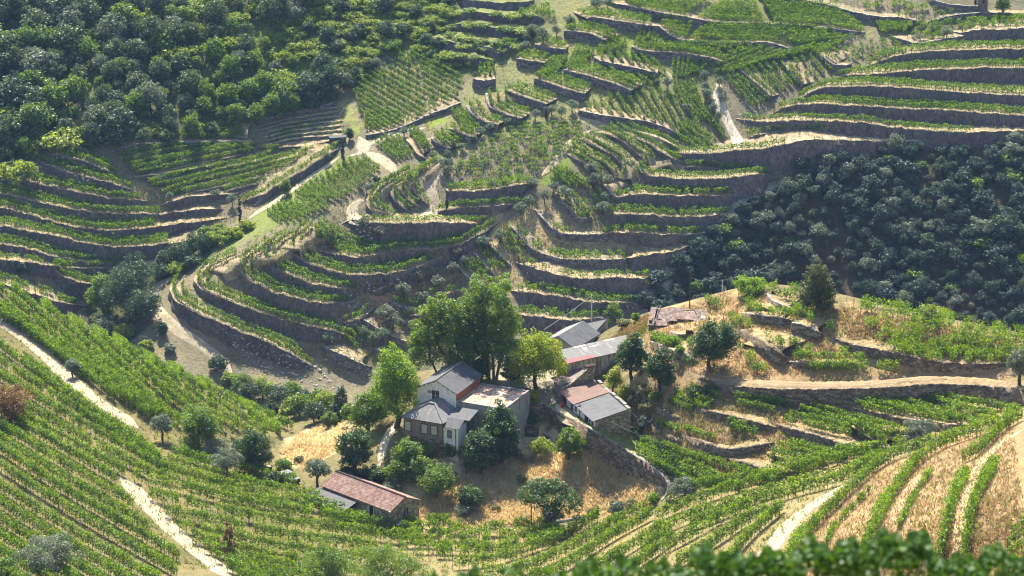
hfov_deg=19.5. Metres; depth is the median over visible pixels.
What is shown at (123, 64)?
green tree
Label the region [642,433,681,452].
trellised vine
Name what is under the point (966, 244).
scrub oak
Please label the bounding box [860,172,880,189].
scrub oak
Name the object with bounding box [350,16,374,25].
bramble bush
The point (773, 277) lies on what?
scrub oak
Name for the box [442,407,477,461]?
white porch
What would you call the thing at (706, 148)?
trellised vine
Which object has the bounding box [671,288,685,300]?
scrub oak
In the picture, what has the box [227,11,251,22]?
wood bush
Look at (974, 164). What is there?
scrub oak
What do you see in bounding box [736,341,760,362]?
trellised vine
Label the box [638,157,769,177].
trellised vine
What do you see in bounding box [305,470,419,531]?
stone barn
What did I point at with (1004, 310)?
scrub oak
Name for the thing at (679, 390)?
trellised vine
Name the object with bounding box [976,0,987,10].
pink tower
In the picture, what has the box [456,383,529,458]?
building
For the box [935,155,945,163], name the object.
green tree
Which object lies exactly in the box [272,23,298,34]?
bramble bush
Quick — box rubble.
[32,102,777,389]
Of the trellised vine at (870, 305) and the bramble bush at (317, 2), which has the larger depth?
the bramble bush at (317, 2)
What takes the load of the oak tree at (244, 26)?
on the ground at (190, 356)
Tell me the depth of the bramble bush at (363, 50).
753.47 m
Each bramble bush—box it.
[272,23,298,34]
[282,34,295,42]
[282,39,308,50]
[285,29,307,38]
[291,23,306,30]
[291,49,307,57]
[293,14,316,24]
[298,39,318,50]
[299,20,315,33]
[300,47,321,58]
[309,35,321,42]
[310,0,329,6]
[310,4,335,14]
[310,19,330,27]
[311,13,328,20]
[316,41,337,51]
[319,9,341,17]
[322,3,340,9]
[323,19,347,28]
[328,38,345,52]
[330,0,351,12]
[333,27,346,36]
[334,18,357,28]
[334,54,358,67]
[335,63,348,72]
[336,26,362,38]
[336,38,353,46]
[338,10,362,20]
[338,44,359,54]
[342,0,364,8]
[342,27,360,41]
[344,71,366,82]
[347,54,373,65]
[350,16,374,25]
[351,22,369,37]
[351,44,372,54]
[353,4,367,9]
[355,39,369,46]
[360,4,380,13]
[361,0,383,5]
[362,13,376,19]
[363,48,383,57]
[364,25,382,34]
[366,30,390,40]
[367,18,383,29]
[367,41,380,46]
[373,0,395,13]
[373,14,384,19]
[377,38,397,49]
[380,30,401,38]
[381,17,395,22]
[389,25,410,35]
[390,3,399,9]
[392,11,407,17]
[394,18,414,25]
[397,0,416,8]
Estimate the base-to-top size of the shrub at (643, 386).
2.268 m
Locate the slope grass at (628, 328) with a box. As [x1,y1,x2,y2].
[610,290,1023,575]
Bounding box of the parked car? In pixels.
[280,469,299,483]
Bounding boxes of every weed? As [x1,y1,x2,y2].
[0,34,1023,362]
[0,291,1022,574]
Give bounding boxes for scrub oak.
[634,290,653,307]
[647,299,671,309]
[648,269,669,288]
[653,290,672,304]
[654,285,664,293]
[662,299,676,306]
[670,252,686,270]
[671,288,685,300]
[673,283,680,288]
[678,265,693,277]
[682,277,689,286]
[684,256,692,265]
[685,289,693,296]
[688,235,711,255]
[688,246,708,260]
[690,294,702,299]
[691,259,704,269]
[697,268,706,275]
[698,277,718,293]
[705,224,722,238]
[705,240,719,257]
[707,271,726,282]
[708,234,722,246]
[713,283,726,292]
[714,258,728,272]
[717,246,727,256]
[723,275,732,282]
[724,235,729,241]
[724,279,736,289]
[725,213,739,225]
[725,252,743,268]
[732,268,753,280]
[734,201,752,215]
[735,243,752,260]
[737,214,749,226]
[743,233,753,238]
[745,217,767,233]
[746,195,761,207]
[748,252,761,265]
[749,211,761,219]
[749,239,763,253]
[749,269,770,280]
[752,265,762,273]
[757,209,776,223]
[759,248,774,262]
[763,202,772,209]
[764,191,776,202]
[765,268,781,283]
[767,221,786,235]
[768,235,782,248]
[769,257,780,263]
[772,187,781,195]
[773,209,787,220]
[775,243,787,256]
[778,176,795,189]
[779,260,798,279]
[780,183,795,197]
[780,198,788,206]
[783,241,803,258]
[784,220,796,232]
[785,201,802,215]
[790,191,807,204]
[792,158,812,172]
[792,213,804,224]
[794,173,813,188]
[795,242,813,258]
[796,230,805,237]
[797,274,803,280]
[798,257,805,265]
[801,239,814,247]
[805,164,817,176]
[805,185,821,200]
[808,254,821,263]
[809,221,827,238]
[814,171,833,183]
[815,153,822,161]
[816,165,833,176]
[816,182,827,194]
[817,152,836,166]
[820,207,830,218]
[823,188,841,207]
[824,220,832,226]
[825,230,837,242]
[826,180,843,194]
[826,256,835,264]
[828,270,839,278]
[830,166,840,175]
[833,150,851,165]
[833,247,841,257]
[835,173,846,183]
[835,206,850,216]
[836,280,844,286]
[839,161,858,178]
[839,192,858,208]
[840,214,853,224]
[841,248,855,261]
[843,187,852,193]
[845,221,860,235]
[845,236,856,246]
[849,195,869,210]
[850,155,868,172]
[851,215,866,226]
[851,240,863,251]
[852,185,871,199]
[853,172,866,184]
[853,202,871,218]
[855,271,863,279]
[857,152,870,159]
[857,227,871,238]
[857,257,875,271]
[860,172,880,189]
[860,252,873,258]
[860,279,878,296]
[862,160,880,174]
[864,220,876,230]
[865,236,877,246]
[869,188,887,200]
[869,202,892,221]
[870,239,886,255]
[870,265,881,277]
[871,287,886,301]
[872,255,880,261]
[873,157,888,167]
[874,166,893,177]
[874,254,894,271]
[876,146,886,154]
[876,196,888,205]
[877,221,893,235]
[877,279,894,289]
[878,176,890,188]
[879,247,902,265]
[882,288,898,301]
[884,223,903,241]
[884,270,897,278]
[885,197,903,211]
[885,241,895,248]
[886,133,906,151]
[886,207,898,218]
[886,274,901,285]
[888,155,903,168]
[891,186,904,197]
[893,178,904,186]
[893,230,911,246]
[894,160,919,177]
[895,216,907,224]
[895,259,909,271]
[895,290,914,306]
[896,189,913,205]
[897,273,910,283]
[898,283,908,290]
[899,221,919,232]
[901,144,918,160]
[901,246,913,257]
[902,249,920,265]
[902,280,928,299]
[908,217,923,230]
[908,231,922,246]
[909,199,926,213]
[909,214,919,219]
[912,141,924,153]
[912,169,921,175]
[913,187,919,193]
[913,246,925,252]
[913,248,939,267]
[913,300,921,308]
[915,274,929,286]
[919,187,933,201]
[921,202,934,211]
[921,219,936,231]
[922,210,933,220]
[923,175,932,182]
[926,280,939,293]
[927,153,935,159]
[931,181,938,187]
[931,187,950,203]
[932,218,947,226]
[934,145,947,154]
[934,241,955,254]
[934,290,947,303]
[935,195,953,213]
[935,224,952,239]
[937,277,945,285]
[938,178,960,194]
[941,160,958,176]
[944,269,961,283]
[946,172,957,181]
[946,247,967,264]
[947,147,967,160]
[949,182,969,197]
[949,193,964,208]
[949,223,959,233]
[949,286,960,296]
[949,294,963,306]
[952,208,971,225]
[953,170,971,184]
[953,261,967,272]
[955,157,965,169]
[955,165,971,177]
[956,204,970,212]
[958,224,978,240]
[958,237,974,252]
[960,253,974,263]
[961,143,971,155]
[961,293,968,301]
[961,310,969,317]
[965,156,983,172]
[966,215,981,228]
[966,275,982,290]
[967,269,980,278]
[967,302,974,308]
[968,186,984,197]
[970,189,994,206]
[970,218,992,235]
[972,261,985,272]
[973,290,989,304]
[974,251,983,259]
[975,306,984,314]
[979,172,991,184]
[980,199,999,214]
[980,311,995,323]
[982,143,990,149]
[982,161,990,167]
[982,244,1003,259]
[983,144,1002,163]
[983,280,1001,296]
[984,164,997,175]
[988,253,1009,271]
[989,225,1005,240]
[990,275,1001,280]
[992,171,1000,181]
[994,140,1004,148]
[995,173,1013,189]
[995,221,1018,240]
[995,291,1009,301]
[996,205,1004,214]
[997,279,1009,291]
[999,206,1021,218]
[999,241,1017,256]
[999,307,1006,314]
[1000,263,1015,280]
[1001,314,1015,326]
[1002,141,1023,157]
[1004,195,1012,201]
[1005,131,1023,142]
[1006,195,1022,209]
[1007,257,1020,268]
[1007,285,1023,301]
[1007,301,1015,308]
[1009,180,1023,195]
[1009,307,1023,322]
[1010,157,1023,168]
[1014,191,1023,203]
[1014,201,1023,218]
[1019,163,1023,171]
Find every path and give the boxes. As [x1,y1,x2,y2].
[248,156,340,219]
[377,422,394,465]
[539,130,589,177]
[555,403,580,426]
[666,71,674,87]
[885,470,924,529]
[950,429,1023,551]
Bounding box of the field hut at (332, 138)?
[328,134,346,145]
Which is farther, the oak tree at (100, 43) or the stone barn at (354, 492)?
the oak tree at (100, 43)
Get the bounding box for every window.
[404,420,411,431]
[421,423,427,434]
[430,425,437,435]
[432,390,438,398]
[447,430,451,438]
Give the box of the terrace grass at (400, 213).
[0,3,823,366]
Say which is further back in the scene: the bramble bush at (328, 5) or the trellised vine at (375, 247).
the bramble bush at (328, 5)
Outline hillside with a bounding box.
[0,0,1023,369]
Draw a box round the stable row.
[559,379,630,435]
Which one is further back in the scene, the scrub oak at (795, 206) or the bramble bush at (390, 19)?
the bramble bush at (390, 19)
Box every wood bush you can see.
[0,21,7,31]
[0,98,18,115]
[0,157,38,184]
[15,135,46,156]
[36,127,83,150]
[69,126,90,138]
[128,6,162,23]
[140,121,165,134]
[154,44,192,61]
[176,44,203,61]
[187,0,205,12]
[198,23,208,33]
[221,35,241,48]
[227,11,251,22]
[239,77,254,89]
[243,0,259,12]
[260,66,299,89]
[265,47,288,61]
[268,31,287,44]
[688,279,705,290]
[717,222,732,235]
[722,238,745,251]
[781,236,795,243]
[881,154,893,162]
[906,266,928,280]
[912,160,928,169]
[923,296,936,304]
[943,281,960,289]
[968,175,984,189]
[972,236,995,249]
[986,212,1005,224]
[995,151,1014,165]
[1000,165,1015,173]
[1005,169,1023,180]
[1013,250,1023,256]
[1013,252,1023,264]
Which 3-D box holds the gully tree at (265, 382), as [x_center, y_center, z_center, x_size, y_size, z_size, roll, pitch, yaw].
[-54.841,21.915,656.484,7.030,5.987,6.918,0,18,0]
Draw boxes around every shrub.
[0,555,20,575]
[263,470,283,483]
[275,457,294,471]
[293,455,303,463]
[418,440,434,454]
[440,443,462,458]
[454,504,475,516]
[491,503,500,509]
[516,473,528,483]
[527,410,539,424]
[527,437,553,457]
[530,390,540,402]
[586,507,596,512]
[603,366,624,391]
[605,301,623,322]
[616,318,630,327]
[617,384,634,402]
[623,498,637,506]
[627,393,641,405]
[630,425,643,434]
[631,312,640,320]
[634,381,653,395]
[638,402,653,411]
[638,413,652,427]
[646,491,659,502]
[648,391,662,401]
[664,496,674,504]
[666,334,683,346]
[674,345,685,353]
[683,385,702,397]
[700,383,718,394]
[918,304,942,321]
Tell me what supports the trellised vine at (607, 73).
on the terrace ground at (260, 258)
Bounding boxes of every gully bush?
[16,262,29,273]
[89,313,119,330]
[111,323,136,337]
[138,339,154,349]
[147,261,169,278]
[156,249,177,269]
[156,321,168,335]
[163,343,176,353]
[165,239,195,262]
[166,261,186,273]
[182,256,202,267]
[185,231,212,252]
[197,225,212,237]
[202,231,219,247]
[206,355,228,370]
[211,223,226,233]
[213,229,233,242]
[225,226,243,239]
[239,220,255,230]
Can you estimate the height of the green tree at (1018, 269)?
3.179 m
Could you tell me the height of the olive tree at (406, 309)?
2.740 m
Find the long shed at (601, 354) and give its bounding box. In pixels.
[556,335,626,377]
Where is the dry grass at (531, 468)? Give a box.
[279,419,659,526]
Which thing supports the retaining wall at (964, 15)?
on the terrace ground at (260, 258)
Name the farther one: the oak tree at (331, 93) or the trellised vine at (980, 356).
the oak tree at (331, 93)
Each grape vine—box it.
[21,568,68,575]
[427,563,567,575]
[559,547,702,575]
[695,526,941,575]
[926,538,1023,575]
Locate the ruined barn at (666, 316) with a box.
[647,307,706,330]
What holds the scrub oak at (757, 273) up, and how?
on the ground at (190, 356)
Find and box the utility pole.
[689,272,690,307]
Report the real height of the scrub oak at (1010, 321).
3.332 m
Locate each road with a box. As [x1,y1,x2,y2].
[0,318,138,428]
[119,477,231,575]
[149,277,231,372]
[346,199,366,224]
[348,136,370,156]
[365,151,396,172]
[369,127,425,145]
[414,164,444,218]
[574,109,706,152]
[647,351,1022,387]
[713,82,743,148]
[757,466,876,554]
[785,136,927,145]
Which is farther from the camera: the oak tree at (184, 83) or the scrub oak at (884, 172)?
the oak tree at (184, 83)
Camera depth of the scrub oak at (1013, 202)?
706.84 m
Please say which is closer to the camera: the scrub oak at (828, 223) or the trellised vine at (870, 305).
the trellised vine at (870, 305)
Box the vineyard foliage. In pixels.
[0,0,1023,575]
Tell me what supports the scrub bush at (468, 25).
on the terrace ground at (260, 258)
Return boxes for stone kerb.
[555,516,581,522]
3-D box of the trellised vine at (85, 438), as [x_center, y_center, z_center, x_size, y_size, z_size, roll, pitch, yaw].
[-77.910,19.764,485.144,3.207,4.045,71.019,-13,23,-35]
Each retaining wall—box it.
[110,140,252,152]
[245,102,335,139]
[321,345,371,374]
[363,319,380,334]
[365,102,460,138]
[373,348,389,358]
[389,301,416,313]
[389,334,409,346]
[399,320,417,328]
[430,137,449,153]
[450,128,471,144]
[458,267,475,286]
[465,105,497,132]
[472,78,495,89]
[472,251,495,276]
[485,93,520,125]
[487,242,510,267]
[507,90,546,111]
[510,226,625,271]
[516,58,543,69]
[530,402,543,418]
[534,43,565,54]
[534,77,584,101]
[534,209,607,241]
[544,404,670,501]
[551,193,591,224]
[563,69,630,97]
[564,30,603,44]
[578,110,682,137]
[586,17,650,33]
[593,57,657,79]
[601,183,623,202]
[612,3,864,33]
[631,46,720,66]
[637,415,681,443]
[640,399,678,419]
[650,341,697,363]
[651,25,788,49]
[670,331,685,338]
[681,435,773,457]
[694,407,776,430]
[697,377,1023,405]
[727,457,798,477]
[734,69,771,101]
[740,329,788,365]
[741,312,790,325]
[759,0,920,23]
[766,293,790,312]
[775,423,891,454]
[779,61,803,88]
[788,360,859,368]
[791,322,822,340]
[817,52,851,71]
[834,338,1008,372]
[841,404,967,431]
[893,34,965,45]
[927,12,1021,22]
[928,0,978,11]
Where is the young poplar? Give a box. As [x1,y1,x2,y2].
[333,385,347,410]
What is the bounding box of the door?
[368,505,374,523]
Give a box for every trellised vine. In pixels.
[0,183,92,206]
[0,185,159,212]
[0,197,153,224]
[0,200,154,229]
[0,215,168,241]
[0,218,168,245]
[0,233,85,255]
[0,235,119,261]
[0,251,110,266]
[0,270,65,296]
[0,274,78,303]
[0,280,159,416]
[0,290,150,416]
[0,298,95,384]
[0,304,70,352]
[0,306,45,335]
[0,338,161,457]
[0,352,169,463]
[0,367,168,472]
[0,385,150,477]
[0,405,118,481]
[0,417,135,507]
[0,430,154,532]
[0,439,181,559]
[0,459,179,575]
[0,477,162,575]
[0,492,138,575]
[0,508,109,575]
[0,526,83,575]
[0,541,56,575]
[0,558,24,575]
[1,170,140,197]
[1,297,121,405]
[1,399,126,475]
[3,168,104,190]
[9,280,170,419]
[22,350,155,446]
[39,154,132,187]
[39,296,181,423]
[44,144,115,172]
[50,259,94,281]
[53,156,117,178]
[58,144,108,163]
[66,311,196,417]
[90,321,207,415]
[112,333,236,433]
[119,140,186,154]
[123,140,215,162]
[129,140,236,167]
[130,141,254,171]
[132,466,394,528]
[134,146,253,175]
[139,345,253,432]
[140,461,366,521]
[147,145,277,182]
[149,485,399,540]
[152,145,313,186]
[155,457,344,510]
[160,151,307,194]
[164,359,268,435]
[164,501,392,550]
[167,453,323,497]
[169,442,297,484]
[170,265,312,364]
[171,131,243,139]
[172,159,296,193]
[177,514,379,564]
[179,278,302,352]
[190,527,362,575]
[195,374,284,435]
[196,246,351,333]
[202,538,338,573]
[204,248,332,323]
[214,549,312,575]
[224,556,290,575]
[225,389,294,429]
[241,140,338,200]
[241,236,349,301]
[243,158,314,202]
[249,238,332,297]
[251,97,336,119]
[262,226,360,287]
[263,94,335,113]
[271,228,344,280]
[290,218,472,273]
[299,219,439,268]
[308,178,335,199]
[313,175,342,200]
[314,222,369,252]
[314,227,362,254]
[317,218,376,248]
[319,173,347,197]
[320,215,384,248]
[323,169,352,192]
[331,165,358,190]
[336,162,363,186]
[341,157,369,182]
[348,156,370,178]
[350,83,408,121]
[351,77,413,119]
[352,88,403,124]
[355,94,398,126]
[358,76,419,116]
[360,213,486,222]
[363,73,424,114]
[368,69,430,110]
[368,163,409,213]
[368,223,477,249]
[371,216,494,252]
[373,66,436,108]
[374,163,410,209]
[381,67,439,101]
[383,62,448,101]
[387,55,451,99]
[391,160,423,209]
[392,51,458,96]
[398,51,457,89]
[398,530,489,546]
[398,538,510,554]
[399,524,482,539]
[400,518,462,534]
[401,161,429,202]
[402,512,448,527]
[404,50,462,85]
[409,49,462,78]
[413,154,437,202]
[428,523,564,557]
[432,196,522,211]
[447,176,535,190]
[451,505,600,569]
[458,174,521,186]
[460,522,559,541]
[481,498,648,575]
[481,516,553,535]
[488,87,521,116]
[514,307,626,318]
[516,223,624,258]
[516,283,641,301]
[518,255,660,277]
[520,304,604,314]
[525,280,625,298]
[525,506,653,575]
[531,229,620,255]
[565,62,631,88]
[569,63,636,85]
[575,518,663,571]
[576,60,639,84]
[578,6,652,19]
[578,138,617,175]
[582,8,651,22]
[584,131,626,176]
[586,10,650,23]
[590,129,640,174]
[599,125,649,166]
[601,205,732,214]
[609,121,654,158]
[609,223,701,232]
[615,186,729,194]
[615,203,712,212]
[615,529,676,575]
[616,120,681,159]
[626,0,700,6]
[627,0,695,8]
[628,0,691,11]
[630,0,685,14]
[633,40,721,58]
[633,183,719,191]
[634,440,681,459]
[634,444,741,487]
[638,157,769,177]
[639,39,724,56]
[639,436,776,483]
[639,520,673,551]
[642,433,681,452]
[645,450,716,484]
[646,454,678,474]
[647,329,679,346]
[648,86,675,130]
[653,457,692,478]
[654,448,882,534]
[655,418,681,431]
[655,439,886,519]
[658,84,685,134]
[661,40,719,52]
[661,449,875,554]
[666,86,696,135]
[667,40,731,50]
[667,137,785,152]
[668,440,878,496]
[673,77,702,121]
[673,87,708,137]
[674,387,713,403]
[674,393,709,408]
[674,501,766,564]
[675,40,741,48]
[678,77,709,123]
[682,80,716,126]
[682,423,717,440]
[683,447,777,475]
[683,455,721,473]
[684,159,752,168]
[686,39,747,46]
[686,77,721,129]
[689,381,719,399]
[689,497,744,527]
[690,32,777,41]
[692,77,723,138]
[693,30,799,39]
[694,467,745,487]
[696,27,819,36]
[698,12,765,21]
[699,25,832,33]
[701,9,763,18]
[703,23,815,30]
[707,20,797,27]
[714,45,773,72]
[721,48,781,75]
[725,499,784,553]
[727,310,758,328]
[728,51,786,74]
[733,390,787,405]
[736,48,797,70]
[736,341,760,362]
[741,46,806,68]
[742,111,970,130]
[742,296,801,317]
[744,280,777,298]
[747,42,814,65]
[747,124,820,134]
[750,41,815,60]
[756,44,822,65]
[761,327,804,358]
[762,0,822,4]
[763,0,829,7]
[763,44,831,64]
[764,1,835,10]
[765,3,842,13]
[766,4,849,17]
[767,7,854,19]
[769,8,856,22]
[769,449,809,468]
[771,12,860,28]
[771,41,838,61]
[771,445,827,467]
[773,15,864,30]
[776,36,846,59]
[778,95,1023,113]
[778,439,823,455]
[782,32,853,54]
[783,412,904,445]
[784,423,966,559]
[785,440,848,461]
[788,408,905,442]
[789,435,843,451]
[790,297,817,317]
[791,349,856,360]
[798,78,1023,96]
[798,404,907,434]
[799,403,905,435]
[808,357,900,371]
[810,400,906,432]
[811,93,1023,111]
[817,416,862,436]
[820,75,1023,90]
[822,485,870,544]
[837,59,1023,74]
[853,299,1023,333]
[853,398,899,414]
[855,57,1022,71]
[857,403,1022,546]
[858,396,951,422]
[860,294,1019,327]
[860,309,1023,338]
[862,315,1023,344]
[865,325,1020,348]
[866,40,1023,64]
[873,395,982,425]
[875,330,1023,351]
[876,395,971,421]
[879,38,1022,55]
[886,338,1023,355]
[890,395,988,423]
[894,341,1015,358]
[896,466,933,527]
[898,345,1013,362]
[903,17,1000,29]
[909,346,1010,363]
[916,12,1023,24]
[923,464,971,575]
[929,393,998,416]
[937,398,988,415]
[943,391,1005,411]
[956,453,1001,571]
[959,406,1023,459]
[984,398,1014,409]
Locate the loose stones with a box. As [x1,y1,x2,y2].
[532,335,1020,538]
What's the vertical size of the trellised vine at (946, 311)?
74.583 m
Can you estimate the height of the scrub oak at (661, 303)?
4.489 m
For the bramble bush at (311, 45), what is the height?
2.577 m
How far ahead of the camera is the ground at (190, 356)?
691.38 m
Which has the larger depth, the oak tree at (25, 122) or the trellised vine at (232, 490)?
the oak tree at (25, 122)
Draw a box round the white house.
[414,361,482,407]
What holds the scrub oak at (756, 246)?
on the ground at (190, 356)
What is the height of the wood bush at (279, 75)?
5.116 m
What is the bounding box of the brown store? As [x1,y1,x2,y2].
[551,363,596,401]
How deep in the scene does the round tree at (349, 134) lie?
726.26 m
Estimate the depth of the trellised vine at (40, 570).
411.93 m
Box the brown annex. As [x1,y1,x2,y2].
[401,397,455,457]
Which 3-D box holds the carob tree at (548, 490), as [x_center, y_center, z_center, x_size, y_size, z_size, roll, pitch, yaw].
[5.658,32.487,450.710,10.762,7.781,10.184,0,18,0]
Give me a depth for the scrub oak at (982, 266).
697.11 m
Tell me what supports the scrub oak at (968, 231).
on the ground at (190, 356)
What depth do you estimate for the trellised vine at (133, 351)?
501.43 m
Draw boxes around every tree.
[0,0,15,24]
[0,29,23,53]
[0,43,26,72]
[0,52,13,74]
[0,75,30,107]
[0,114,29,138]
[0,128,12,149]
[0,131,24,153]
[0,144,15,165]
[0,381,34,422]
[5,70,22,88]
[6,0,28,17]
[6,20,19,30]
[10,532,85,575]
[11,136,35,158]
[12,25,39,49]
[13,110,38,135]
[14,101,57,132]
[16,5,32,19]
[19,48,59,76]
[19,69,47,90]
[20,7,51,29]
[20,46,44,63]
[21,85,52,111]
[24,0,40,7]
[24,124,47,141]
[29,0,58,8]
[31,23,59,50]
[35,129,50,143]
[39,7,54,17]
[39,60,66,80]
[39,79,69,114]
[44,11,61,32]
[44,77,61,89]
[45,0,78,15]
[46,47,69,67]
[50,22,88,53]
[52,2,91,25]
[54,13,86,38]
[54,112,66,125]
[56,117,75,131]
[61,71,92,102]
[63,50,85,68]
[64,357,80,376]
[65,0,102,25]
[65,105,80,118]
[69,34,100,61]
[70,63,88,83]
[77,120,106,147]
[81,95,100,107]
[82,104,111,131]
[83,272,121,314]
[84,27,98,40]
[84,104,97,114]
[89,19,101,30]
[89,53,110,72]
[94,40,104,53]
[94,76,104,87]
[94,83,113,102]
[94,99,124,118]
[95,0,123,6]
[95,10,128,39]
[96,251,157,320]
[98,59,122,83]
[99,117,127,147]
[101,2,117,16]
[101,106,141,134]
[102,36,128,59]
[106,89,129,106]
[109,33,126,47]
[109,80,122,90]
[110,3,138,30]
[113,56,128,74]
[121,89,150,117]
[121,288,162,325]
[122,38,152,59]
[123,58,144,73]
[124,0,142,8]
[124,18,144,43]
[125,70,149,90]
[135,80,167,112]
[136,15,166,45]
[136,127,153,142]
[138,0,170,16]
[146,55,164,69]
[147,30,176,55]
[148,57,172,83]
[150,14,163,23]
[150,413,174,440]
[155,104,177,120]
[157,129,174,142]
[158,4,177,19]
[159,80,175,90]
[159,115,179,132]
[160,87,169,104]
[161,13,184,29]
[161,18,187,43]
[166,192,173,200]
[167,52,190,74]
[168,0,188,8]
[170,403,223,452]
[173,5,199,24]
[174,69,202,95]
[177,92,194,108]
[180,109,204,137]
[181,21,202,43]
[184,109,201,121]
[189,55,204,68]
[192,95,216,117]
[194,78,215,100]
[198,37,226,63]
[199,0,229,24]
[200,436,230,459]
[202,23,224,39]
[203,0,224,5]
[203,121,218,135]
[209,189,220,199]
[209,447,245,476]
[211,69,227,86]
[212,82,239,105]
[214,105,228,118]
[218,54,242,78]
[219,15,238,32]
[220,371,234,385]
[221,521,236,556]
[225,103,247,124]
[226,193,236,205]
[229,80,240,90]
[230,373,252,389]
[231,49,247,65]
[231,428,274,472]
[232,0,243,10]
[234,33,257,54]
[236,78,265,102]
[236,99,248,108]
[237,194,241,221]
[238,21,254,35]
[238,379,263,399]
[242,49,267,71]
[245,102,269,125]
[252,68,276,95]
[253,374,274,398]
[254,0,283,26]
[256,36,272,51]
[259,92,284,116]
[264,402,278,415]
[265,383,290,406]
[267,60,280,72]
[268,0,289,14]
[269,78,298,101]
[278,179,291,194]
[278,400,296,418]
[280,91,300,111]
[282,1,305,22]
[282,380,302,396]
[285,54,299,68]
[285,392,313,415]
[288,0,309,6]
[292,81,307,98]
[294,70,319,97]
[294,533,353,575]
[296,388,312,399]
[301,90,322,109]
[301,401,324,422]
[303,458,332,487]
[307,71,334,96]
[309,51,335,71]
[309,387,327,401]
[313,390,336,412]
[314,25,339,42]
[316,61,347,88]
[320,410,341,427]
[321,332,333,344]
[322,152,329,160]
[324,89,335,99]
[324,401,346,419]
[334,426,374,469]
[334,465,359,476]
[337,56,345,66]
[339,72,356,87]
[339,402,352,420]
[340,138,344,160]
[345,128,353,140]
[346,544,433,575]
[347,388,392,432]
[348,65,361,77]
[354,217,369,228]
[357,464,385,482]
[359,327,368,334]
[360,58,374,71]
[362,183,371,192]
[368,182,376,190]
[368,341,421,428]
[369,332,375,341]
[371,57,382,68]
[372,175,380,182]
[372,226,386,240]
[374,303,397,321]
[374,327,390,344]
[376,20,396,36]
[380,37,403,50]
[381,458,409,481]
[383,479,402,491]
[384,312,402,329]
[390,435,425,470]
[394,281,411,299]
[399,126,408,137]
[403,307,411,316]
[405,291,490,371]
[405,454,436,483]
[412,270,424,283]
[415,291,427,301]
[416,462,455,497]
[426,266,435,277]
[427,150,437,157]
[430,274,445,288]
[437,157,450,169]
[443,150,451,157]
[443,165,453,176]
[445,194,448,210]
[447,262,459,275]
[451,247,462,258]
[453,484,484,507]
[454,271,524,380]
[458,255,469,266]
[459,143,466,149]
[459,427,500,475]
[463,358,493,381]
[475,235,490,248]
[476,126,486,136]
[477,398,522,464]
[484,121,495,132]
[488,181,495,190]
[491,228,507,243]
[500,362,522,382]
[503,326,568,389]
[504,118,511,125]
[513,201,526,215]
[514,477,584,519]
[518,32,531,40]
[520,41,531,51]
[523,194,534,206]
[524,24,537,36]
[526,178,537,188]
[529,109,539,119]
[535,26,549,43]
[537,189,550,203]
[540,506,564,525]
[544,104,556,114]
[548,181,559,192]
[551,26,561,36]
[551,427,586,460]
[555,106,566,117]
[556,185,573,198]
[563,14,574,26]
[566,99,578,111]
[584,161,598,174]
[587,173,601,186]
[589,0,603,6]
[595,201,611,215]
[599,191,610,198]
[601,174,613,185]
[602,0,613,8]
[607,500,625,515]
[613,331,651,380]
[641,347,677,390]
[661,76,673,89]
[665,271,675,279]
[667,476,698,499]
[681,316,742,372]
[682,103,691,109]
[699,70,708,79]
[701,82,709,88]
[701,87,713,98]
[707,98,714,103]
[709,103,718,113]
[713,77,724,85]
[714,111,723,121]
[716,87,724,92]
[717,93,725,101]
[731,274,766,295]
[761,260,780,274]
[792,179,812,197]
[795,256,838,309]
[806,220,814,227]
[807,208,818,218]
[819,240,828,248]
[846,261,858,273]
[851,282,862,290]
[902,417,939,445]
[917,232,937,249]
[929,162,944,176]
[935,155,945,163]
[941,27,952,37]
[969,204,977,211]
[988,217,1008,230]
[994,0,1011,12]
[1001,212,1021,231]
[1005,347,1023,385]
[1011,221,1023,240]
[1013,265,1023,276]
[1018,276,1023,291]
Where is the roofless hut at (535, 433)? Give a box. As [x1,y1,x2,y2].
[524,414,539,436]
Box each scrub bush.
[394,22,411,35]
[398,1,414,10]
[398,11,411,18]
[402,0,416,3]
[404,33,418,39]
[407,19,418,24]
[409,4,426,17]
[409,44,420,51]
[412,26,432,34]
[415,17,434,25]
[416,43,436,52]
[417,0,428,5]
[417,13,429,18]
[418,33,432,44]
[418,38,433,42]
[420,50,431,56]
[422,4,437,12]
[423,20,436,31]
[426,14,438,21]
[429,47,438,53]
[430,37,445,47]
[431,2,448,9]
[431,53,438,59]
[432,58,445,65]
[434,4,453,14]
[435,13,445,18]
[436,25,446,30]
[436,38,447,44]
[437,17,449,24]
[438,50,454,60]
[438,62,453,69]
[442,31,456,36]
[444,0,455,3]
[446,23,457,29]
[447,4,456,9]
[447,9,461,15]
[450,52,464,60]
[451,33,473,41]
[451,52,468,58]
[452,61,463,66]
[454,42,472,48]
[460,20,476,28]
[461,7,477,14]
[461,61,472,66]
[467,55,479,60]
[472,38,488,44]
[473,22,490,28]
[475,47,488,51]
[488,10,502,16]
[489,39,508,46]
[494,47,507,53]
[496,25,514,32]
[501,11,522,19]
[508,41,524,50]
[510,26,527,34]
[522,12,534,17]
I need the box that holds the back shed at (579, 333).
[550,318,607,359]
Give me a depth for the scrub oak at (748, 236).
707.61 m
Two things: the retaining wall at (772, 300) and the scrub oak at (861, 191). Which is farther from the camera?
the scrub oak at (861, 191)
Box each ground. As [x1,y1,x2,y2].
[0,0,1023,519]
[0,0,1023,575]
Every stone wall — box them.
[512,448,532,463]
[543,432,553,448]
[631,410,641,425]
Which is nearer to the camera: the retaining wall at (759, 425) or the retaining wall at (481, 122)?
the retaining wall at (759, 425)
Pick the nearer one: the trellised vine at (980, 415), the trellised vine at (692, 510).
the trellised vine at (692, 510)
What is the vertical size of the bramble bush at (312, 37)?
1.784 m

